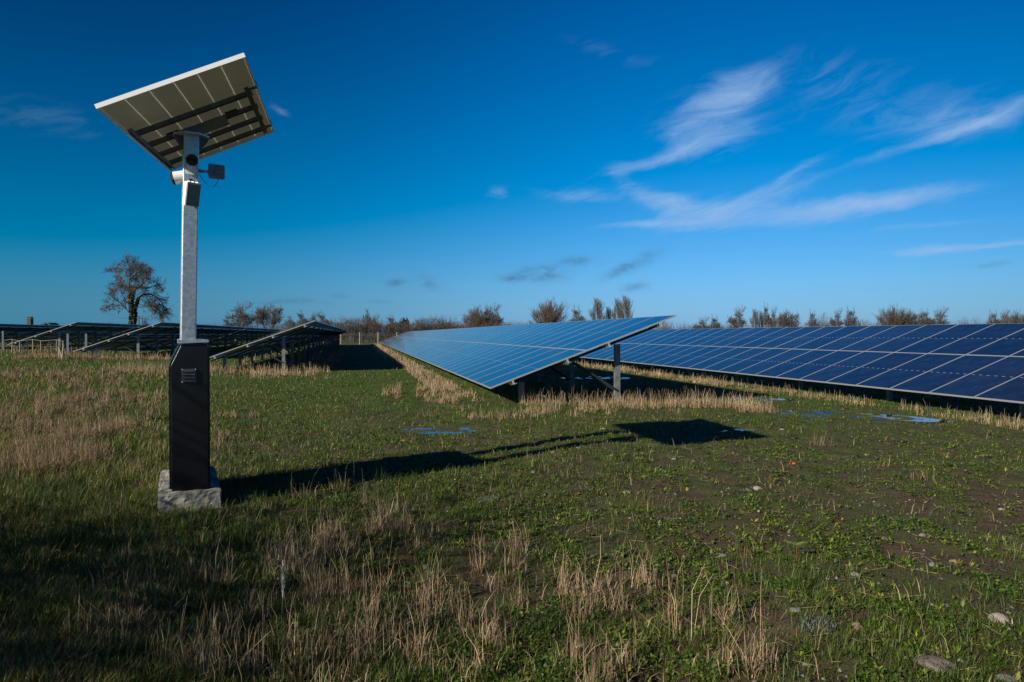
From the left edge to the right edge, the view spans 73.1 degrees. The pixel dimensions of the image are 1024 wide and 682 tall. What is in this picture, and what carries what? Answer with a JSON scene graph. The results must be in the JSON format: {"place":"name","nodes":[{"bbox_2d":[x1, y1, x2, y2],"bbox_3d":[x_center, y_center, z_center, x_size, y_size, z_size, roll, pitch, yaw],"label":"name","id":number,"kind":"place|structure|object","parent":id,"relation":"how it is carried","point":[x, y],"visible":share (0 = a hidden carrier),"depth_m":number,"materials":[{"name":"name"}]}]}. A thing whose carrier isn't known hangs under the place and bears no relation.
{"place":"outdoors","nodes":[
{"label":"outdoors","id":0,"kind":"place"},
{"bbox_2d":[0,343,1021,681],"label":"dry grass","id":1,"kind":"structure","parent":0,"point":[414,367],"depth_m":4.78,"materials":[{"name":"plant"}]},
{"bbox_2d":[0,337,1023,681],"bbox_3d":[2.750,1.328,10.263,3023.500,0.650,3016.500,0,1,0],"label":"ground","id":2,"kind":"structure","parent":0,"point":[364,351],"depth_m":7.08,"materials":[{"name":"green plant"}]},
{"bbox_2d":[2,331,3,349],"bbox_3d":[-36.834,0.068,50.003,0.100,1.600,0.060,0,1,-29],"label":"steel post","id":3,"kind":"object","parent":2,"relation":"on","point":[3,340],"visible":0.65,"depth_m":49.99,"materials":[{"name":"grey metal"}]},
{"bbox_2d":[26,317,33,324],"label":"chimney","id":4,"kind":"object","parent":2,"relation":"on","point":[29,320],"visible":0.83,"depth_m":95.70,"materials":[{"name":"brick"}]},
{"bbox_2d":[4,339,63,352],"bbox_3d":[-30.426,0.414,44.006,3.780,1.092,0.058,0,1,0],"label":"wire fence","id":5,"kind":"object","parent":2,"relation":"on","point":[32,344],"visible":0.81,"depth_m":43.99,"materials":[{"name":"brown wood"}]},
{"bbox_2d":[0,324,94,346],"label":"solar table","id":6,"kind":"object","parent":2,"relation":"on","point":[15,332],"visible":0.38,"depth_m":62.31,"materials":[{"name":"grey"}]},
{"bbox_2d":[66,334,68,353],"bbox_3d":[-25.075,0.316,39.005,0.100,1.458,0.060,0,1,-29],"label":"steel post","id":7,"kind":"object","parent":2,"relation":"on","point":[67,335],"visible":0.65,"depth_m":38.98,"materials":[{"name":"grey metal"}]},
{"bbox_2d":[7,322,141,349],"bbox_3d":[-34.186,-0.169,55.244,4.310,2.476,15.007,0,1,-12],"label":"solar table","id":8,"kind":"object","parent":2,"relation":"on","point":[94,332],"visible":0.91,"depth_m":53.40,"materials":[{"name":"grey"}]},
{"bbox_2d":[85,334,86,353],"bbox_3d":[-23.420,0.338,38.005,0.100,1.480,0.060,0,1,-29],"label":"steel post","id":9,"kind":"object","parent":2,"relation":"on","point":[85,342],"visible":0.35,"depth_m":37.97,"materials":[{"name":"grey metal"}]},
{"bbox_2d":[98,325,149,341],"bbox_3d":[-39.030,-0.376,77.311,4.310,2.475,30.009,0,1,-12],"label":"solar table","id":10,"kind":"object","parent":2,"relation":"on","point":[142,326],"visible":0.06,"depth_m":63.72,"materials":[{"name":"grey"}]},
{"bbox_2d":[100,248,174,324],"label":"bare tree","id":11,"kind":"object","parent":2,"relation":"on","point":[131,289],"visible":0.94,"depth_m":89.73,"materials":[{"name":"brown plant"}]},
{"bbox_2d":[73,322,247,355],"bbox_3d":[-24.411,0.064,51.762,4.310,2.476,30.009,0,1,-12],"label":"solar table","id":12,"kind":"object","parent":2,"relation":"on","point":[160,334],"visible":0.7,"depth_m":43.71,"materials":[{"name":"grey"}]},
{"bbox_2d":[94,53,273,514],"bbox_3d":[-2.813,-0.252,6.233,1.126,4.005,2.180,0,1,-13],"label":"camera mast","id":13,"kind":"object","parent":2,"relation":"on","point":[187,121],"visible":0.82,"depth_m":6.07,"materials":[{"name":"metal"}]},
{"bbox_2d":[66,323,302,338],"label":"hedge","id":14,"kind":"object","parent":2,"relation":"on","point":[274,327],"visible":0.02,"depth_m":141.53,"materials":[{"name":"plant"}]},
{"bbox_2d":[222,318,234,325],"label":"bare tree","id":15,"kind":"object","parent":2,"relation":"on","point":[226,322],"visible":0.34,"depth_m":169.26,"materials":[{"name":"brown plant"}]},
{"bbox_2d":[225,300,258,326],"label":"bare tree","id":16,"kind":"object","parent":2,"relation":"on","point":[243,317],"visible":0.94,"depth_m":149.52,"materials":[{"name":"brown plant"}]},
{"bbox_2d":[206,327,280,347],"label":"solar table","id":17,"kind":"object","parent":2,"relation":"on","point":[248,334],"visible":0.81,"depth_m":77.58,"materials":[{"name":"grey"}]},
{"bbox_2d":[250,303,284,335],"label":"bare tree","id":18,"kind":"object","parent":2,"relation":"on","point":[260,314],"visible":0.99,"depth_m":149.23,"materials":[{"name":"brown plant"}]},
{"bbox_2d":[210,320,337,370],"bbox_3d":[-13.286,0.265,42.125,4.310,2.476,30.009,0,1,-12],"label":"solar table","id":19,"kind":"object","parent":2,"relation":"on","point":[298,335],"visible":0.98,"depth_m":33.37,"materials":[{"name":"grey"}]},
{"bbox_2d":[281,560,285,636],"bbox_3d":[-1.166,1.326,3.523,0.025,0.430,0.025,0,1,-39],"label":"reed","id":20,"kind":"object","parent":2,"relation":"on","point":[283,577],"visible":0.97,"depth_m":3.52,"materials":[{"name":"beige plant"}]},
{"bbox_2d":[281,316,296,328],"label":"bare tree","id":21,"kind":"object","parent":2,"relation":"on","point":[290,321],"visible":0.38,"depth_m":144.81,"materials":[{"name":"brown plant"}]},
{"bbox_2d":[296,312,310,324],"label":"bare tree","id":22,"kind":"object","parent":2,"relation":"on","point":[302,320],"visible":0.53,"depth_m":159.37,"materials":[{"name":"brown plant"}]},
{"bbox_2d":[309,310,319,320],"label":"bare tree","id":23,"kind":"object","parent":2,"relation":"on","point":[312,319],"visible":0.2,"depth_m":161.58,"materials":[{"name":"brown plant"}]},
{"bbox_2d":[294,328,344,351],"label":"solar table","id":24,"kind":"object","parent":2,"relation":"on","point":[329,340],"visible":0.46,"depth_m":68.07,"materials":[{"name":"grey"}]},
{"bbox_2d":[317,310,331,324],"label":"bare tree","id":25,"kind":"object","parent":2,"relation":"on","point":[321,317],"visible":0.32,"depth_m":157.22,"materials":[{"name":"brown plant"}]},
{"bbox_2d":[318,330,346,345],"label":"solar table","id":26,"kind":"object","parent":2,"relation":"on","point":[337,339],"visible":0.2,"depth_m":93.67,"materials":[{"name":"grey"}]},
{"bbox_2d":[362,307,371,338],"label":"bare tree","id":27,"kind":"object","parent":2,"relation":"on","point":[366,317],"visible":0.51,"depth_m":149.94,"materials":[{"name":"brown plant"}]},
{"bbox_2d":[340,332,396,343],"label":"wire fence","id":28,"kind":"object","parent":2,"relation":"on","point":[359,333],"visible":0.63,"depth_m":107.99,"materials":[{"name":"brown wood"}]},
{"bbox_2d":[386,313,401,334],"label":"bare tree","id":29,"kind":"object","parent":2,"relation":"on","point":[391,319],"visible":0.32,"depth_m":149.26,"materials":[{"name":"brown plant"}]},
{"bbox_2d":[379,331,414,345],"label":"solar table","id":30,"kind":"object","parent":2,"relation":"on","point":[394,337],"visible":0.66,"depth_m":95.52,"materials":[{"name":"blue"}]},
{"bbox_2d":[397,317,408,329],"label":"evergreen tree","id":31,"kind":"object","parent":2,"relation":"on","point":[406,320],"visible":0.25,"depth_m":147.48,"materials":[{"name":"green plant"}]},
{"bbox_2d":[294,315,527,342],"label":"hedge","id":32,"kind":"object","parent":2,"relation":"on","point":[350,328],"visible":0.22,"depth_m":126.57,"materials":[{"name":"plant"}]},
{"bbox_2d":[382,329,442,349],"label":"solar table","id":33,"kind":"object","parent":2,"relation":"on","point":[401,340],"visible":0.87,"depth_m":69.83,"materials":[{"name":"blue"}]},
{"bbox_2d":[398,426,475,434],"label":"puddle","id":34,"kind":"object","parent":2,"relation":"on","point":[430,433],"visible":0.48,"depth_m":11.23,"materials":[{"name":"blue liquid"}]},
{"bbox_2d":[449,315,460,326],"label":"bare bush","id":35,"kind":"object","parent":2,"relation":"on","point":[453,320],"visible":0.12,"depth_m":152.10,"materials":[{"name":"brown plant"}]},
{"bbox_2d":[394,324,522,369],"bbox_3d":[-4.818,0.372,44.591,4.310,2.476,30.009,0,1,-12],"label":"solar table","id":36,"kind":"object","parent":2,"relation":"on","point":[434,345],"visible":0.89,"depth_m":37.76,"materials":[{"name":"blue"}]},
{"bbox_2d":[461,304,491,327],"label":"willow tree","id":37,"kind":"object","parent":2,"relation":"on","point":[473,316],"visible":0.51,"depth_m":144.27,"materials":[{"name":"brown plant"}]},
{"bbox_2d":[475,495,498,503],"bbox_3d":[-0.241,1.480,6.469,0.258,0.066,0.231,0,1,0],"label":"silver plant","id":38,"kind":"object","parent":2,"relation":"on","point":[484,499],"visible":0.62,"depth_m":6.47,"materials":[{"name":"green plant"}]},
{"bbox_2d":[479,302,505,326],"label":"bare tree","id":39,"kind":"object","parent":2,"relation":"on","point":[489,315],"visible":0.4,"depth_m":146.03,"materials":[{"name":"brown plant"}]},
{"bbox_2d":[489,309,502,325],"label":"bare tree","id":40,"kind":"object","parent":2,"relation":"on","point":[496,319],"visible":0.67,"depth_m":144.01,"materials":[{"name":"brown plant"}]},
{"bbox_2d":[0,375,1023,681],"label":"clover","id":41,"kind":"object","parent":2,"relation":"on","point":[554,673],"visible":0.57,"depth_m":4.52,"materials":[{"name":"green plant"}]},
{"bbox_2d":[0,344,1023,681],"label":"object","id":42,"kind":"object","parent":2,"relation":"on","point":[448,602],"visible":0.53,"depth_m":4.31,"materials":[{"name":"plant"}]},
{"bbox_2d":[0,409,1023,681],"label":"soil crumbs","id":43,"kind":"object","parent":2,"relation":"on","point":[690,569],"visible":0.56,"depth_m":4.36,"materials":[{"name":"brown soil"}]},
{"bbox_2d":[1,367,1023,681],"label":"weeds","id":44,"kind":"object","parent":2,"relation":"on","point":[731,549],"visible":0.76,"depth_m":5.17,"materials":[{"name":"green plant"}]},
{"bbox_2d":[13,422,1022,681],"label":"fallen straw","id":45,"kind":"object","parent":2,"relation":"on","point":[647,576],"visible":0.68,"depth_m":4.35,"materials":[{"name":"brown plant"}]},
{"bbox_2d":[527,298,570,323],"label":"willow tree","id":46,"kind":"object","parent":2,"relation":"on","point":[548,315],"visible":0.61,"depth_m":148.96,"materials":[{"name":"brown plant"}]},
{"bbox_2d":[425,315,675,402],"bbox_3d":[0.027,0.581,22.524,4.310,2.474,15.007,0,1,-12],"label":"solar table","id":47,"kind":"object","parent":2,"relation":"on","point":[507,357],"visible":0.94,"depth_m":18.38,"materials":[{"name":"blue"}]},
{"bbox_2d":[566,304,590,321],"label":"bare tree","id":48,"kind":"object","parent":2,"relation":"on","point":[577,316],"visible":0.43,"depth_m":149.04,"materials":[{"name":"brown plant"}]},
{"bbox_2d":[198,318,986,333],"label":"hedge","id":49,"kind":"object","parent":2,"relation":"on","point":[278,324],"visible":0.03,"depth_m":336.67,"materials":[{"name":"brown plant"}]},
{"bbox_2d":[562,376,629,378],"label":"puddle","id":50,"kind":"object","parent":2,"relation":"on","point":[605,377],"visible":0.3,"depth_m":25.50,"materials":[{"name":"blue liquid"}]},
{"bbox_2d":[588,297,605,319],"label":"poplar tree","id":51,"kind":"object","parent":2,"relation":"on","point":[598,306],"visible":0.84,"depth_m":154.84,"materials":[{"name":"brown plant"}]},
{"bbox_2d":[602,306,611,318],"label":"poplar tree","id":52,"kind":"object","parent":2,"relation":"on","point":[608,315],"visible":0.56,"depth_m":157.83,"materials":[{"name":"brown plant"}]},
{"bbox_2d":[609,298,624,318],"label":"poplar tree","id":53,"kind":"object","parent":2,"relation":"on","point":[619,304],"visible":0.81,"depth_m":154.85,"materials":[{"name":"brown plant"}]},
{"bbox_2d":[617,295,633,317],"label":"poplar tree","id":54,"kind":"object","parent":2,"relation":"on","point":[625,307],"visible":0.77,"depth_m":153.88,"materials":[{"name":"brown plant"}]},
{"bbox_2d":[574,329,679,365],"bbox_3d":[3.634,0.464,50.770,4.310,2.475,30.009,0,1,-12],"label":"solar table","id":55,"kind":"object","parent":2,"relation":"on","point":[631,342],"visible":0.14,"depth_m":37.97,"materials":[{"name":"blue"}]},
{"bbox_2d":[659,320,671,328],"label":"bare bush","id":56,"kind":"object","parent":2,"relation":"on","point":[665,327],"visible":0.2,"depth_m":149.67,"materials":[{"name":"brown plant"}]},
{"bbox_2d":[691,315,710,328],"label":"bare tree","id":57,"kind":"object","parent":2,"relation":"on","point":[702,323],"visible":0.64,"depth_m":149.65,"materials":[{"name":"brown plant"}]},
{"bbox_2d":[706,314,723,327],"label":"bare tree","id":58,"kind":"object","parent":2,"relation":"on","point":[714,324],"visible":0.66,"depth_m":151.60,"materials":[{"name":"brown plant"}]},
{"bbox_2d":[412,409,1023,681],"bbox_3d":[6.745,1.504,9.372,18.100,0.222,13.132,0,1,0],"label":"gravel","id":59,"kind":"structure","parent":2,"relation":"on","point":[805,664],"depth_m":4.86,"materials":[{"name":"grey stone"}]},
{"bbox_2d":[727,304,748,327],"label":"bare tree","id":60,"kind":"object","parent":2,"relation":"on","point":[731,321],"visible":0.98,"depth_m":147.56,"materials":[{"name":"brown plant"}]},
{"bbox_2d":[706,397,794,400],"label":"puddle","id":61,"kind":"object","parent":2,"relation":"on","point":[774,399],"visible":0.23,"depth_m":17.32,"materials":[{"name":"blue liquid"}]},
{"bbox_2d":[748,309,760,327],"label":"poplar tree","id":62,"kind":"object","parent":2,"relation":"on","point":[755,319],"visible":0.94,"depth_m":154.90,"materials":[{"name":"brown plant"}]},
{"bbox_2d":[758,310,764,327],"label":"poplar tree","id":63,"kind":"object","parent":2,"relation":"on","point":[761,317],"visible":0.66,"depth_m":156.91,"materials":[{"name":"brown plant"}]},
{"bbox_2d":[761,303,772,326],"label":"bare tree","id":64,"kind":"object","parent":2,"relation":"on","point":[766,320],"visible":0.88,"depth_m":154.79,"materials":[{"name":"brown plant"}]},
{"bbox_2d":[767,306,778,326],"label":"bare tree","id":65,"kind":"object","parent":2,"relation":"on","point":[771,324],"visible":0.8,"depth_m":153.82,"materials":[{"name":"brown plant"}]},
{"bbox_2d":[774,310,801,326],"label":"bare tree","id":66,"kind":"object","parent":2,"relation":"on","point":[780,320],"visible":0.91,"depth_m":149.49,"materials":[{"name":"brown plant"}]},
{"bbox_2d":[790,606,801,612],"bbox_3d":[1.557,1.474,3.792,0.078,0.029,0.064,0,1,-12],"label":"stone","id":67,"kind":"object","parent":2,"relation":"on","point":[792,609],"visible":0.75,"depth_m":3.77,"materials":[{"name":"grey stone"}]},
{"bbox_2d":[786,541,807,559],"bbox_3d":[1.898,1.411,4.608,0.140,0.148,0.020,0,1,0],"label":"dock plant","id":68,"kind":"object","parent":2,"relation":"on","point":[798,543],"visible":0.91,"depth_m":4.61,"materials":[{"name":"green plant"}]},
{"bbox_2d":[804,308,819,326],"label":"bare tree","id":69,"kind":"object","parent":2,"relation":"on","point":[814,324],"visible":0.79,"depth_m":154.71,"materials":[{"name":"brown plant"}]},
{"bbox_2d":[605,323,1023,417],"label":"solar table","id":70,"kind":"object","parent":2,"relation":"on","point":[976,361],"visible":0.94,"depth_m":19.77,"materials":[{"name":"blue"}]},
{"bbox_2d":[796,614,838,634],"bbox_3d":[1.577,1.465,3.567,0.233,0.070,0.205,0,1,0],"label":"silver plant","id":71,"kind":"object","parent":2,"relation":"on","point":[810,626],"visible":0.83,"depth_m":3.56,"materials":[{"name":"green plant"}]},
{"bbox_2d":[816,313,831,326],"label":"bare bush","id":72,"kind":"object","parent":2,"relation":"on","point":[821,325],"visible":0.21,"depth_m":154.74,"materials":[{"name":"brown plant"}]},
{"bbox_2d":[828,309,844,325],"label":"bare tree","id":73,"kind":"object","parent":2,"relation":"on","point":[833,321],"visible":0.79,"depth_m":149.78,"materials":[{"name":"brown plant"}]},
{"bbox_2d":[841,308,862,325],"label":"bare tree","id":74,"kind":"object","parent":2,"relation":"on","point":[850,322],"visible":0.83,"depth_m":151.49,"materials":[{"name":"brown plant"}]},
{"bbox_2d":[852,622,863,630],"bbox_3d":[1.792,1.484,3.581,0.064,0.058,0.056,0,1,7],"label":"stone","id":75,"kind":"object","parent":2,"relation":"on","point":[855,625],"visible":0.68,"depth_m":3.56,"materials":[{"name":"beige stone"}]},
{"bbox_2d":[771,410,953,422],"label":"puddle","id":76,"kind":"object","parent":2,"relation":"on","point":[917,419],"visible":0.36,"depth_m":13.67,"materials":[{"name":"blue liquid"}]},
{"bbox_2d":[870,303,914,325],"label":"willow tree","id":77,"kind":"object","parent":2,"relation":"on","point":[894,319],"visible":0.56,"depth_m":147.19,"materials":[{"name":"brown plant"}]},
{"bbox_2d":[903,308,924,324],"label":"bare tree","id":78,"kind":"object","parent":2,"relation":"on","point":[912,318],"visible":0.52,"depth_m":149.42,"materials":[{"name":"brown plant"}]},
{"bbox_2d":[916,308,929,324],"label":"bare tree","id":79,"kind":"object","parent":2,"relation":"on","point":[925,315],"visible":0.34,"depth_m":151.20,"materials":[{"name":"brown plant"}]},
{"bbox_2d":[912,655,956,673],"bbox_3d":[1.971,1.511,3.226,0.182,0.054,0.145,0,1,15],"label":"stone","id":80,"kind":"object","parent":2,"relation":"on","point":[930,659],"visible":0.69,"depth_m":3.20,"materials":[{"name":"grey stone"}]},
{"bbox_2d":[923,307,949,324],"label":"bare tree","id":81,"kind":"object","parent":2,"relation":"on","point":[933,322],"visible":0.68,"depth_m":148.43,"materials":[{"name":"brown plant"}]},
{"bbox_2d":[984,309,999,323],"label":"bare tree","id":82,"kind":"object","parent":2,"relation":"on","point":[990,320],"visible":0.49,"depth_m":154.38,"materials":[{"name":"brown plant"}]},
{"bbox_2d":[988,613,1010,624],"bbox_3d":[2.581,1.482,3.665,0.102,0.077,0.082,0,1,16],"label":"stone","id":83,"kind":"object","parent":2,"relation":"on","point":[1000,617],"visible":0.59,"depth_m":3.64,"materials":[{"name":"beige stone"}]},
{"bbox_2d":[997,309,1009,322],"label":"bare tree","id":84,"kind":"object","parent":2,"relation":"on","point":[1002,316],"visible":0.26,"depth_m":154.60,"materials":[{"name":"brown plant"}]},
{"bbox_2d":[996,673,1016,681],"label":"stone","id":85,"kind":"object","parent":2,"relation":"on","point":[1007,676],"visible":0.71,"depth_m":3.06,"materials":[{"name":"grey stone"}]},
{"bbox_2d":[999,309,1023,322],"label":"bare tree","id":86,"kind":"object","parent":2,"relation":"on","point":[1014,318],"visible":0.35,"depth_m":149.60,"materials":[{"name":"brown plant"}]},
{"bbox_2d":[0,0,1023,332],"label":"sky","id":87,"kind":"structure","parent":0,"point":[689,160],"materials":[{"name":"blue"}]}
]}

